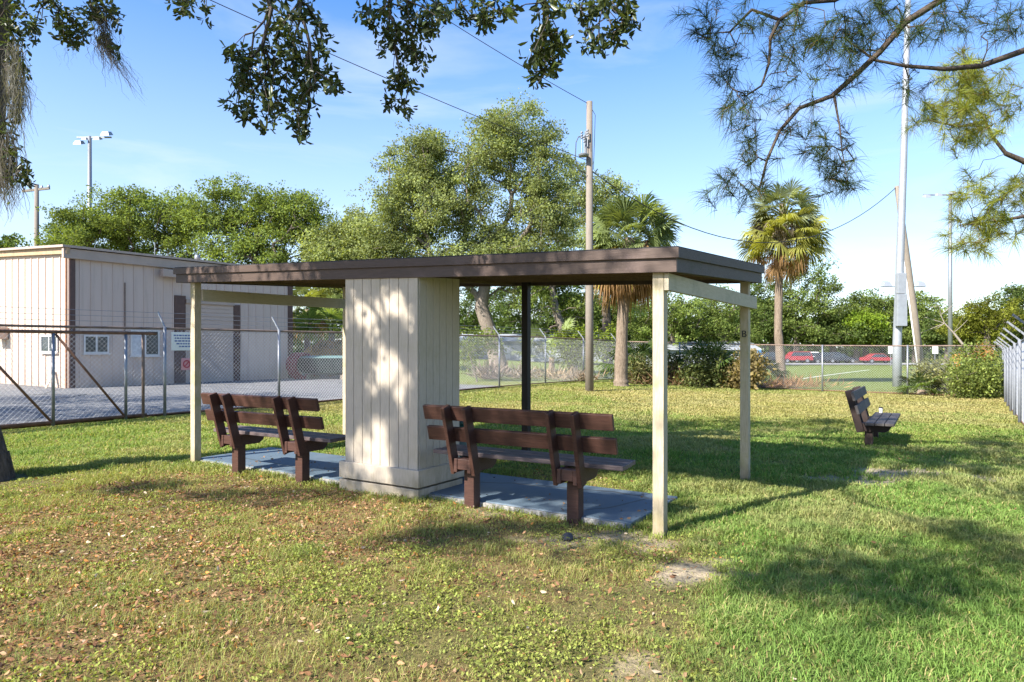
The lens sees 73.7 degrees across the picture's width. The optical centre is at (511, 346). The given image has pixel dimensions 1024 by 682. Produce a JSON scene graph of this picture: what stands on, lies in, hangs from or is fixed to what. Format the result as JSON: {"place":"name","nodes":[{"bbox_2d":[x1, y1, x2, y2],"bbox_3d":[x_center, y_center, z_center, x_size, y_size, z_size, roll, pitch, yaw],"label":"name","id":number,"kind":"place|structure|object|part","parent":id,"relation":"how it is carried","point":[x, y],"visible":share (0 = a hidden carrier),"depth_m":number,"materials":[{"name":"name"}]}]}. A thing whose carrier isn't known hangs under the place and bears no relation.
{"place":"outdoors","nodes":[
{"label":"outdoors","id":0,"kind":"place"},
{"bbox_2d":[0,372,492,424],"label":"driveway","id":1,"kind":"structure","parent":0,"point":[171,399],"depth_m":20.52,"materials":[{"name":"concrete"}]},
{"bbox_2d":[286,352,314,378],"bbox_3d":[-9.585,0.880,31.135,0.687,1.263,1.399,0,0,38],"label":"hose coil","id":2,"kind":"object","parent":1,"relation":"on","point":[294,360],"visible":0.56,"depth_m":30.75,"materials":[{"name":"grey rubber"}]},
{"bbox_2d":[297,355,342,378],"bbox_3d":[-8.315,0.950,31.195,3.170,1.100,1.360,0,0,9],"label":"car","id":3,"kind":"object","parent":1,"relation":"on","point":[318,364],"visible":0.45,"depth_m":30.70,"materials":[{"name":"grey metal"}]},
{"bbox_2d":[0,348,1023,681],"bbox_3d":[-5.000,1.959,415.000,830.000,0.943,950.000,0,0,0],"label":"ground","id":4,"kind":"structure","parent":0,"point":[680,572],"depth_m":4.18,"materials":[{"name":"green plant"}]},
{"bbox_2d":[0,232,30,247],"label":"oak tree","id":5,"kind":"object","parent":4,"relation":"on","point":[9,241],"visible":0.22,"depth_m":59.86,"materials":[{"name":"green plant"}]},
{"bbox_2d":[22,184,49,245],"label":"utility pole","id":6,"kind":"object","parent":4,"relation":"on","point":[36,189],"visible":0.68,"depth_m":44.92,"materials":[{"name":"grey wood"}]},
{"bbox_2d":[0,329,156,427],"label":"chain link gate","id":7,"kind":"structure","parent":4,"relation":"on","point":[52,421],"depth_m":13.09,"materials":[{"name":"metal"}]},
{"bbox_2d":[73,131,112,240],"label":"flood light","id":8,"kind":"object","parent":4,"relation":"on","point":[89,139],"visible":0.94,"depth_m":61.85,"materials":[{"name":"metal"}]},
{"bbox_2d":[27,183,227,261],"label":"oak tree","id":9,"kind":"object","parent":4,"relation":"on","point":[114,230],"visible":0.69,"depth_m":43.23,"materials":[{"name":"green plant"}]},
{"bbox_2d":[0,242,292,387],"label":"metal building","id":10,"kind":"structure","parent":4,"relation":"on","point":[59,279],"depth_m":26.10,"materials":[{"name":"beige metal"}]},
{"bbox_2d":[39,335,58,353],"bbox_3d":[-16.792,-0.080,24.744,1.423,0.677,0.080,0,0,34],"label":"window","id":11,"kind":"structure","parent":10,"relation":"in","point":[47,347],"depth_m":24.84,"materials":[{"name":"white glass"}]},
{"bbox_2d":[83,335,109,354],"bbox_3d":[-15.035,-0.068,24.719,0.080,0.700,0.907,0,0,34],"label":"window","id":12,"kind":"structure","parent":10,"relation":"in","point":[88,348],"depth_m":24.71,"materials":[{"name":"grey glass"}]},
{"bbox_2d":[130,330,160,356],"bbox_3d":[-14.046,-0.122,26.163,0.080,1.032,1.155,0,0,34],"label":"window","id":13,"kind":"structure","parent":10,"relation":"in","point":[154,345],"depth_m":26.21,"materials":[{"name":"white glass"}]},
{"bbox_2d":[186,304,232,382],"bbox_3d":[-12.563,-0.132,28.412,0.019,3.184,2.143,0,0,34],"label":"roll door","id":14,"kind":"structure","parent":10,"relation":"in","point":[211,310],"depth_m":28.60,"materials":[{"name":"grey metal"}]},
{"bbox_2d":[173,172,340,295],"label":"oak tree","id":15,"kind":"object","parent":4,"relation":"on","point":[281,224],"visible":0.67,"depth_m":41.89,"materials":[{"name":"green plant"}]},
{"bbox_2d":[200,392,344,483],"bbox_3d":[-2.761,1.090,7.815,1.940,1.120,0.677,0,0,30],"label":"park bench","id":16,"kind":"object","parent":4,"relation":"on","point":[302,445],"visible":0.86,"depth_m":7.62,"materials":[{"name":"brown wood"}]},
{"bbox_2d":[0,306,615,428],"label":"chain link fence","id":17,"kind":"object","parent":4,"relation":"on","point":[164,359],"visible":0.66,"depth_m":15.95,"materials":[{"name":"metal"}]},
{"bbox_2d":[171,332,190,349],"bbox_3d":[-7.204,-0.120,15.006,0.016,0.400,0.580,0,0,34],"label":"fence sign","id":18,"kind":"object","parent":17,"relation":"attached to","point":[180,340],"visible":0.75,"depth_m":14.94,"materials":[{"name":"white metal"}]},
{"bbox_2d":[181,358,190,369],"bbox_3d":[-7.169,0.380,15.048,0.023,0.260,0.240,0,0,34],"label":"prohibition sign","id":19,"kind":"object","parent":17,"relation":"attached to","point":[185,363],"visible":0.86,"depth_m":15.03,"materials":[{"name":"white metal"}]},
{"bbox_2d":[293,294,342,375],"bbox_3d":[-8.997,-0.528,33.667,4.762,4.391,4.919,0,0,0],"label":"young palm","id":20,"kind":"object","parent":4,"relation":"on","point":[312,314],"visible":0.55,"depth_m":33.18,"materials":[{"name":"green plant"}]},
{"bbox_2d":[293,287,342,353],"bbox_3d":[-11.344,-1.121,37.972,4.452,5.443,3.962,0,0,0],"label":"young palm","id":21,"kind":"object","parent":4,"relation":"on","point":[309,293],"visible":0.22,"depth_m":37.82,"materials":[{"name":"green plant"}]},
{"bbox_2d":[0,0,644,481],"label":"live oak","id":22,"kind":"object","parent":4,"relation":"on","point":[544,48],"visible":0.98,"depth_m":5.57,"materials":[{"name":"green plant"}]},
{"bbox_2d":[0,126,33,220],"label":"spanish moss","id":23,"kind":"object","parent":22,"relation":"hanging from","point":[6,163],"visible":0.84,"depth_m":7.01,"materials":[{"name":"grey plant"}]},
{"bbox_2d":[0,35,46,150],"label":"spanish moss","id":24,"kind":"object","parent":22,"relation":"hanging from","point":[15,93],"visible":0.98,"depth_m":6.95,"materials":[{"name":"grey plant"}]},
{"bbox_2d":[53,40,76,65],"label":"spanish moss","id":25,"kind":"object","parent":22,"relation":"hanging from","point":[67,49],"visible":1,"depth_m":6.74,"materials":[{"name":"grey plant"}]},
{"bbox_2d":[85,6,145,105],"bbox_3d":[-3.903,-2.901,6.701,0.739,1.025,0.412,0,0,0],"label":"spanish moss","id":26,"kind":"object","parent":22,"relation":"hanging from","point":[100,43],"visible":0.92,"depth_m":6.68,"materials":[{"name":"grey plant"}]},
{"bbox_2d":[288,204,404,317],"bbox_3d":[-9.580,-3.328,41.213,7.570,10.686,5.942,0,0,-22],"label":"oak tree","id":27,"kind":"object","parent":4,"relation":"on","point":[333,246],"visible":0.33,"depth_m":39.96,"materials":[{"name":"green plant"}]},
{"bbox_2d":[199,447,677,527],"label":"shelter slab","id":28,"kind":"structure","parent":4,"relation":"on","point":[607,505],"depth_m":6.74,"materials":[{"name":"blue paint"}]},
{"bbox_2d":[339,277,464,500],"bbox_3d":[-1.166,0.411,7.234,1.095,2.337,0.755,0,0,33],"label":"storage closet","id":29,"kind":"object","parent":28,"relation":"on","point":[401,352],"visible":0.94,"depth_m":6.92,"materials":[{"name":"beige paint"}]},
{"bbox_2d":[459,421,473,476],"bbox_3d":[-0.672,1.136,7.740,0.516,0.628,0.516,0,0,0],"label":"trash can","id":30,"kind":"object","parent":28,"relation":"on","point":[461,423],"visible":0.04,"depth_m":7.54,"materials":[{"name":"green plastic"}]},
{"bbox_2d":[173,246,764,537],"bbox_3d":[-0.774,0.225,8.278,6.738,2.789,2.924,0,0,33],"label":"picnic shelter","id":31,"kind":"object","parent":28,"relation":"on","point":[662,270],"visible":0.87,"depth_m":7.00,"materials":[{"name":"beige paint"}]},
{"bbox_2d":[423,404,635,523],"bbox_3d":[0.094,1.090,6.145,1.940,1.120,0.677,0,0,30],"label":"park bench","id":32,"kind":"object","parent":28,"relation":"on","point":[578,470],"visible":0.96,"depth_m":5.97,"materials":[{"name":"brown wood"}]},
{"bbox_2d":[340,87,585,372],"bbox_3d":[-2.793,-6.284,39.296,14.556,16.783,7.763,0,0,-7],"label":"oak tree","id":33,"kind":"object","parent":4,"relation":"on","point":[423,191],"visible":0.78,"depth_m":38.95,"materials":[{"name":"green plant"}]},
{"bbox_2d":[177,447,762,542],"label":"grass tufts","id":34,"kind":"object","parent":4,"relation":"on","point":[640,525],"visible":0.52,"depth_m":6.24,"materials":[{"name":"green plant"}]},
{"bbox_2d":[459,287,511,334],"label":"shade tree","id":35,"kind":"object","parent":4,"relation":"on","point":[470,316],"visible":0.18,"depth_m":82.56,"materials":[{"name":"green plant"}]},
{"bbox_2d":[459,321,513,381],"bbox_3d":[-1.358,0.238,29.178,2.878,2.655,2.260,0,0,0],"label":"shrub","id":36,"kind":"object","parent":4,"relation":"on","point":[470,342],"visible":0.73,"depth_m":29.12,"materials":[{"name":"green plant"}]},
{"bbox_2d":[463,355,512,378],"bbox_3d":[-1.083,0.894,31.568,2.510,1.214,2.511,0,0,0],"label":"dead frond pile","id":37,"kind":"object","parent":4,"relation":"on","point":[486,372],"visible":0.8,"depth_m":31.25,"materials":[{"name":"brown plant"}]},
{"bbox_2d":[0,433,1015,681],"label":"fallen leaves","id":38,"kind":"object","parent":4,"relation":"on","point":[116,607],"visible":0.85,"depth_m":4.73,"materials":[{"name":"brown plant"}]},
{"bbox_2d":[0,445,1023,681],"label":"weeds","id":39,"kind":"object","parent":4,"relation":"on","point":[457,612],"visible":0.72,"depth_m":4.15,"materials":[{"name":"green plant"}]},
{"bbox_2d":[500,362,544,378],"bbox_3d":[0.464,1.021,32.017,2.553,0.970,2.231,0,0,0],"label":"dead frond pile","id":40,"kind":"object","parent":4,"relation":"on","point":[516,373],"visible":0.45,"depth_m":31.79,"materials":[{"name":"beige plant"}]},
{"bbox_2d":[459,334,602,361],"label":"storage shed","id":41,"kind":"structure","parent":4,"relation":"on","point":[513,342],"depth_m":88.00,"materials":[{"name":"metal"}]},
{"bbox_2d":[503,345,509,358],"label":"door","id":42,"kind":"structure","parent":41,"relation":"in","point":[508,348],"depth_m":87.93,"materials":[{"name":"white metal"}]},
{"bbox_2d":[516,364,584,379],"bbox_3d":[1.811,1.090,31.078,3.323,0.861,2.314,0,0,0],"label":"dead frond pile","id":43,"kind":"object","parent":4,"relation":"on","point":[550,374],"visible":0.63,"depth_m":30.87,"materials":[{"name":"beige plant"}]},
{"bbox_2d":[508,318,595,376],"bbox_3d":[2.196,0.017,35.294,4.052,3.230,4.726,0,0,42],"label":"young palm","id":44,"kind":"object","parent":4,"relation":"on","point":[534,332],"visible":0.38,"depth_m":34.83,"materials":[{"name":"green plant"}]},
{"bbox_2d":[504,243,602,373],"bbox_3d":[2.039,-1.889,37.179,6.240,7.762,4.066,0,0,-35],"label":"oak tree","id":45,"kind":"object","parent":4,"relation":"on","point":[558,304],"visible":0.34,"depth_m":36.95,"materials":[{"name":"green plant"}]},
{"bbox_2d":[490,286,616,336],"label":"shade tree","id":46,"kind":"object","parent":4,"relation":"on","point":[548,321],"visible":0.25,"depth_m":89.63,"materials":[{"name":"green plant"}]},
{"bbox_2d":[562,532,573,540],"bbox_3d":[0.435,1.480,5.316,0.092,0.068,0.109,0,0,0],"label":"stone","id":47,"kind":"object","parent":4,"relation":"on","point":[568,535],"visible":0.96,"depth_m":5.28,"materials":[{"name":"grey stone"}]},
{"bbox_2d":[541,321,616,371],"bbox_3d":[3.626,0.086,33.916,4.466,3.067,2.487,0,0,0],"label":"shrub","id":48,"kind":"object","parent":4,"relation":"on","point":[577,344],"visible":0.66,"depth_m":33.65,"materials":[{"name":"green plant"}]},
{"bbox_2d":[552,368,605,381],"bbox_3d":[2.873,1.157,29.998,2.646,0.774,1.855,0,0,0],"label":"dead frond pile","id":49,"kind":"object","parent":4,"relation":"on","point":[581,375],"visible":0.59,"depth_m":29.75,"materials":[{"name":"beige plant"}]},
{"bbox_2d":[575,101,595,390],"bbox_3d":[2.527,-3.308,23.390,0.706,10.283,0.379,0,0,-43],"label":"utility pole","id":50,"kind":"object","parent":4,"relation":"on","point":[587,137],"visible":0.98,"depth_m":23.43,"materials":[{"name":"grey wood"}]},
{"bbox_2d":[210,0,585,159],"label":"overhead cable","id":51,"kind":"object","parent":50,"relation":"attached to","point":[395,82],"visible":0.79,"depth_m":19.76,"materials":[{"name":"black rubber"}]},
{"bbox_2d":[418,1,586,102],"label":"overhead cable","id":52,"kind":"object","parent":50,"relation":"attached to","point":[506,56],"visible":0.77,"depth_m":21.58,"materials":[{"name":"black rubber"}]},
{"bbox_2d":[593,172,894,242],"bbox_3d":[10.941,-6.115,28.753,19.404,3.660,0.033,0,0,-33],"label":"overhead cable","id":53,"kind":"object","parent":50,"relation":"attached to","point":[730,238],"visible":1,"depth_m":27.27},
{"bbox_2d":[552,153,650,371],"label":"oak tree","id":54,"kind":"object","parent":4,"relation":"on","point":[599,192],"visible":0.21,"depth_m":49.51,"materials":[{"name":"green plant"}]},
{"bbox_2d":[580,289,652,348],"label":"shade tree","id":55,"kind":"object","parent":4,"relation":"on","point":[630,336],"visible":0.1,"depth_m":89.57,"materials":[{"name":"green plant"}]},
{"bbox_2d":[572,190,685,385],"bbox_3d":[4.737,-2.195,27.189,4.292,7.972,4.294,0,0,36],"label":"sabal palm","id":56,"kind":"object","parent":4,"relation":"on","point":[622,210],"visible":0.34,"depth_m":26.66,"materials":[{"name":"green plant"}]},
{"bbox_2d":[594,337,676,376],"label":"young palm","id":57,"kind":"object","parent":4,"relation":"on","point":[646,351],"visible":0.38,"depth_m":30.50,"materials":[{"name":"green plant"}]},
{"bbox_2d":[605,344,684,385],"bbox_3d":[5.825,0.825,29.697,3.665,1.931,2.258,0,0,15],"label":"shrub","id":58,"kind":"object","parent":4,"relation":"on","point":[635,370],"visible":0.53,"depth_m":29.29,"materials":[{"name":"green plant"}]},
{"bbox_2d":[293,308,1021,360],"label":"distant wood","id":59,"kind":"object","parent":4,"relation":"on","point":[506,330],"visible":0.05,"depth_m":123.81,"materials":[{"name":"green plant"}]},
{"bbox_2d":[609,360,720,385],"bbox_3d":[6.940,1.043,29.250,5.640,1.293,2.578,0,0,0],"label":"dead frond pile","id":60,"kind":"object","parent":4,"relation":"on","point":[668,378],"visible":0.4,"depth_m":28.97,"materials":[{"name":"brown plant"}]},
{"bbox_2d":[612,291,730,346],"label":"shade tree","id":61,"kind":"object","parent":4,"relation":"on","point":[678,311],"visible":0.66,"depth_m":78.70,"materials":[{"name":"green plant"}]},
{"bbox_2d":[644,341,760,365],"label":"storage shed","id":62,"kind":"structure","parent":4,"relation":"on","point":[674,348],"depth_m":78.92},
{"bbox_2d":[667,337,738,385],"bbox_3d":[8.194,0.786,29.535,3.749,2.496,3.855,0,0,-34],"label":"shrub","id":63,"kind":"object","parent":4,"relation":"on","point":[699,350],"visible":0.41,"depth_m":29.07,"materials":[{"name":"green plant"}]},
{"bbox_2d":[669,339,762,387],"bbox_3d":[8.500,0.767,28.653,3.969,2.210,2.424,0,0,0],"label":"shrub","id":64,"kind":"object","parent":4,"relation":"on","point":[697,373],"visible":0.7,"depth_m":28.34,"materials":[{"name":"green plant"}]},
{"bbox_2d":[685,284,773,345],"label":"shade tree","id":65,"kind":"object","parent":4,"relation":"on","point":[727,333],"visible":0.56,"depth_m":80.96,"materials":[{"name":"green plant"}]},
{"bbox_2d":[706,296,773,345],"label":"shade tree","id":66,"kind":"object","parent":4,"relation":"on","point":[766,324],"visible":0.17,"depth_m":103.47,"materials":[{"name":"green plant"}]},
{"bbox_2d":[712,340,775,389],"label":"shrub","id":67,"kind":"object","parent":4,"relation":"on","point":[757,372],"visible":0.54,"depth_m":27.63,"materials":[{"name":"green plant"}]},
{"bbox_2d":[761,352,775,360],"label":"parked car","id":68,"kind":"object","parent":4,"relation":"on","point":[772,356],"visible":0.12,"depth_m":98.17,"materials":[{"name":"paint"}]},
{"bbox_2d":[738,277,802,351],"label":"shade tree","id":69,"kind":"object","parent":4,"relation":"on","point":[757,290],"visible":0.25,"depth_m":105.40,"materials":[{"name":"green plant"}]},
{"bbox_2d":[758,354,795,387],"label":"young palm","id":70,"kind":"object","parent":4,"relation":"on","point":[769,366],"visible":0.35,"depth_m":30.14,"materials":[{"name":"green plant"}]},
{"bbox_2d":[734,177,834,379],"bbox_3d":[13.095,-3.006,32.928,4.649,10.346,4.648,0,0,0],"label":"sabal palm","id":71,"kind":"object","parent":4,"relation":"on","point":[794,224],"visible":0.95,"depth_m":32.38,"materials":[{"name":"green plant"}]},
{"bbox_2d":[790,352,818,362],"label":"parked car","id":72,"kind":"object","parent":4,"relation":"on","point":[796,361],"visible":0.2,"depth_m":100.24,"materials":[{"name":"white paint"}]},
{"bbox_2d":[757,372,852,388],"bbox_3d":[11.768,1.400,29.759,6.066,0.822,2.044,0,0,0],"label":"dead frond pile","id":73,"kind":"object","parent":4,"relation":"on","point":[785,382],"visible":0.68,"depth_m":29.59,"materials":[{"name":"brown plant"}]},
{"bbox_2d":[759,257,856,362],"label":"shade tree","id":74,"kind":"object","parent":4,"relation":"on","point":[813,305],"visible":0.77,"depth_m":102.34,"materials":[{"name":"green plant"}]},
{"bbox_2d":[615,341,1005,396],"bbox_3d":[11.292,0.857,28.638,15.262,2.292,0.097,0,0,34],"label":"chain link fence","id":75,"kind":"object","parent":4,"relation":"on","point":[907,356],"visible":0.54,"depth_m":27.23,"materials":[{"name":"metal"}]},
{"bbox_2d":[810,352,839,362],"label":"parked car","id":76,"kind":"object","parent":4,"relation":"on","point":[814,360],"visible":0.43,"depth_m":96.20,"materials":[{"name":"paint"}]},
{"bbox_2d":[786,312,889,362],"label":"shade tree","id":77,"kind":"object","parent":4,"relation":"on","point":[832,341],"visible":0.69,"depth_m":101.55,"materials":[{"name":"green plant"}]},
{"bbox_2d":[665,0,1023,218],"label":"pine tree","id":78,"kind":"object","parent":4,"relation":"on","point":[842,45],"visible":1,"depth_m":5.58,"materials":[{"name":"green plant"}]},
{"bbox_2d":[833,307,892,362],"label":"shade tree","id":79,"kind":"object","parent":4,"relation":"on","point":[870,319],"visible":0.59,"depth_m":101.12,"materials":[{"name":"green plant"}]},
{"bbox_2d":[831,288,908,361],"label":"shade tree","id":80,"kind":"object","parent":4,"relation":"on","point":[863,302],"visible":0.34,"depth_m":104.56,"materials":[{"name":"green plant"}]},
{"bbox_2d":[845,386,899,444],"bbox_3d":[5.735,1.218,10.841,0.677,1.120,1.940,0,0,32],"label":"park bench","id":81,"kind":"object","parent":4,"relation":"on","point":[875,424],"visible":0.94,"depth_m":10.39,"materials":[{"name":"wood"}]},
{"bbox_2d":[888,346,891,364],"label":"road sign","id":82,"kind":"object","parent":4,"relation":"on","point":[889,350],"visible":0.56,"depth_m":83.92,"materials":[{"name":"metal"}]},
{"bbox_2d":[892,0,910,386],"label":"light pole","id":83,"kind":"object","parent":4,"relation":"on","point":[900,309],"visible":0.94,"depth_m":31.35,"materials":[{"name":"metal"}]},
{"bbox_2d":[880,281,925,361],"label":"flood light","id":84,"kind":"object","parent":4,"relation":"on","point":[889,284],"visible":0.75,"depth_m":107.83,"materials":[{"name":"metal"}]},
{"bbox_2d":[894,186,925,383],"bbox_3d":[19.755,-2.927,33.803,1.466,10.154,0.386,0,0,15],"label":"leaning pole","id":85,"kind":"object","parent":4,"relation":"on","point":[914,318],"visible":0.49,"depth_m":33.67,"materials":[{"name":"brown wood"}]},
{"bbox_2d":[881,290,947,362],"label":"shade tree","id":86,"kind":"object","parent":4,"relation":"on","point":[922,308],"visible":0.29,"depth_m":103.61,"materials":[{"name":"green plant"}]},
{"bbox_2d":[893,370,945,395],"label":"young palm","id":87,"kind":"object","parent":4,"relation":"on","point":[912,381],"visible":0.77,"depth_m":25.74,"materials":[{"name":"green plant"}]},
{"bbox_2d":[932,346,937,361],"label":"road sign","id":88,"kind":"object","parent":4,"relation":"on","point":[934,349],"visible":0.77,"depth_m":83.92,"materials":[{"name":"metal"}]},
{"bbox_2d":[922,191,955,366],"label":"street light","id":89,"kind":"object","parent":4,"relation":"on","point":[950,320],"visible":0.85,"depth_m":61.88,"materials":[{"name":"metal"}]},
{"bbox_2d":[921,306,966,352],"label":"dead tree","id":90,"kind":"object","parent":4,"relation":"on","point":[956,336],"visible":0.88,"depth_m":32.98,"materials":[{"name":"brown wood"}]},
{"bbox_2d":[911,310,977,362],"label":"shade tree","id":91,"kind":"object","parent":4,"relation":"on","point":[931,336],"visible":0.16,"depth_m":99.82,"materials":[{"name":"green plant"}]},
{"bbox_2d":[901,348,996,395],"bbox_3d":[16.603,0.999,25.924,3.312,1.924,2.175,0,0,22],"label":"shrub","id":92,"kind":"object","parent":4,"relation":"on","point":[935,369],"visible":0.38,"depth_m":25.79,"materials":[{"name":"green plant"}]},
{"bbox_2d":[897,38,1023,269],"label":"pine tree","id":93,"kind":"object","parent":4,"relation":"on","point":[961,112],"visible":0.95,"depth_m":9.15,"materials":[{"name":"green plant"}]},
{"bbox_2d":[927,327,1008,398],"bbox_3d":[16.566,0.607,24.394,3.498,2.666,2.533,0,0,-26],"label":"shrub","id":94,"kind":"object","parent":4,"relation":"on","point":[971,379],"visible":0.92,"depth_m":24.10,"materials":[{"name":"green plant"}]},
{"bbox_2d":[946,341,996,366],"bbox_3d":[18.753,0.444,27.485,1.779,1.363,1.920,0,0,0],"label":"withered palmetto","id":95,"kind":"object","parent":4,"relation":"on","point":[986,351],"visible":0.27,"depth_m":27.31,"materials":[{"name":"brown plant"}]},
{"bbox_2d":[935,292,1023,353],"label":"shade tree","id":96,"kind":"object","parent":4,"relation":"on","point":[977,322],"visible":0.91,"depth_m":81.46,"materials":[{"name":"green plant"}]},
{"bbox_2d":[973,282,1023,349],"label":"shade tree","id":97,"kind":"object","parent":4,"relation":"on","point":[1013,291],"visible":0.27,"depth_m":87.93,"materials":[{"name":"green plant"}]},
{"bbox_2d":[994,313,1023,424],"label":"chain link fence","id":98,"kind":"object","parent":4,"relation":"on","point":[1014,377],"visible":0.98,"depth_m":16.31,"materials":[{"name":"metal"}]},
{"bbox_2d":[0,0,1023,349],"label":"sky","id":99,"kind":"structure","parent":0,"point":[651,125],"materials":[{"name":"blue"}]},
{"bbox_2d":[775,363,980,363],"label":"road","id":100,"kind":"structure","parent":0,"point":[848,363],"depth_m":94.20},
{"bbox_2d":[785,351,812,362],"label":"parked car","id":101,"kind":"object","parent":100,"relation":"on","point":[800,357],"visible":0.71,"depth_m":95.13,"materials":[{"name":"red paint"}]},
{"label":"side window","id":102,"kind":"part","parent":101,"relation":"part of","materials":[{"name":"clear glass"}]},
{"bbox_2d":[823,353,858,362],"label":"parked car","id":103,"kind":"object","parent":100,"relation":"on","point":[845,358],"visible":0.84,"depth_m":94.63,"materials":[{"name":"paint"}]},
{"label":"side window","id":104,"kind":"part","parent":103,"relation":"part of","materials":[{"name":"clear glass"}]},
{"bbox_2d":[859,353,891,363],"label":"parked car","id":105,"kind":"object","parent":100,"relation":"on","point":[873,357],"visible":0.73,"depth_m":93.17,"materials":[{"name":"red paint"}]},
{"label":"side window","id":106,"kind":"part","parent":105,"relation":"part of","materials":[{"name":"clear glass"}]}
]}

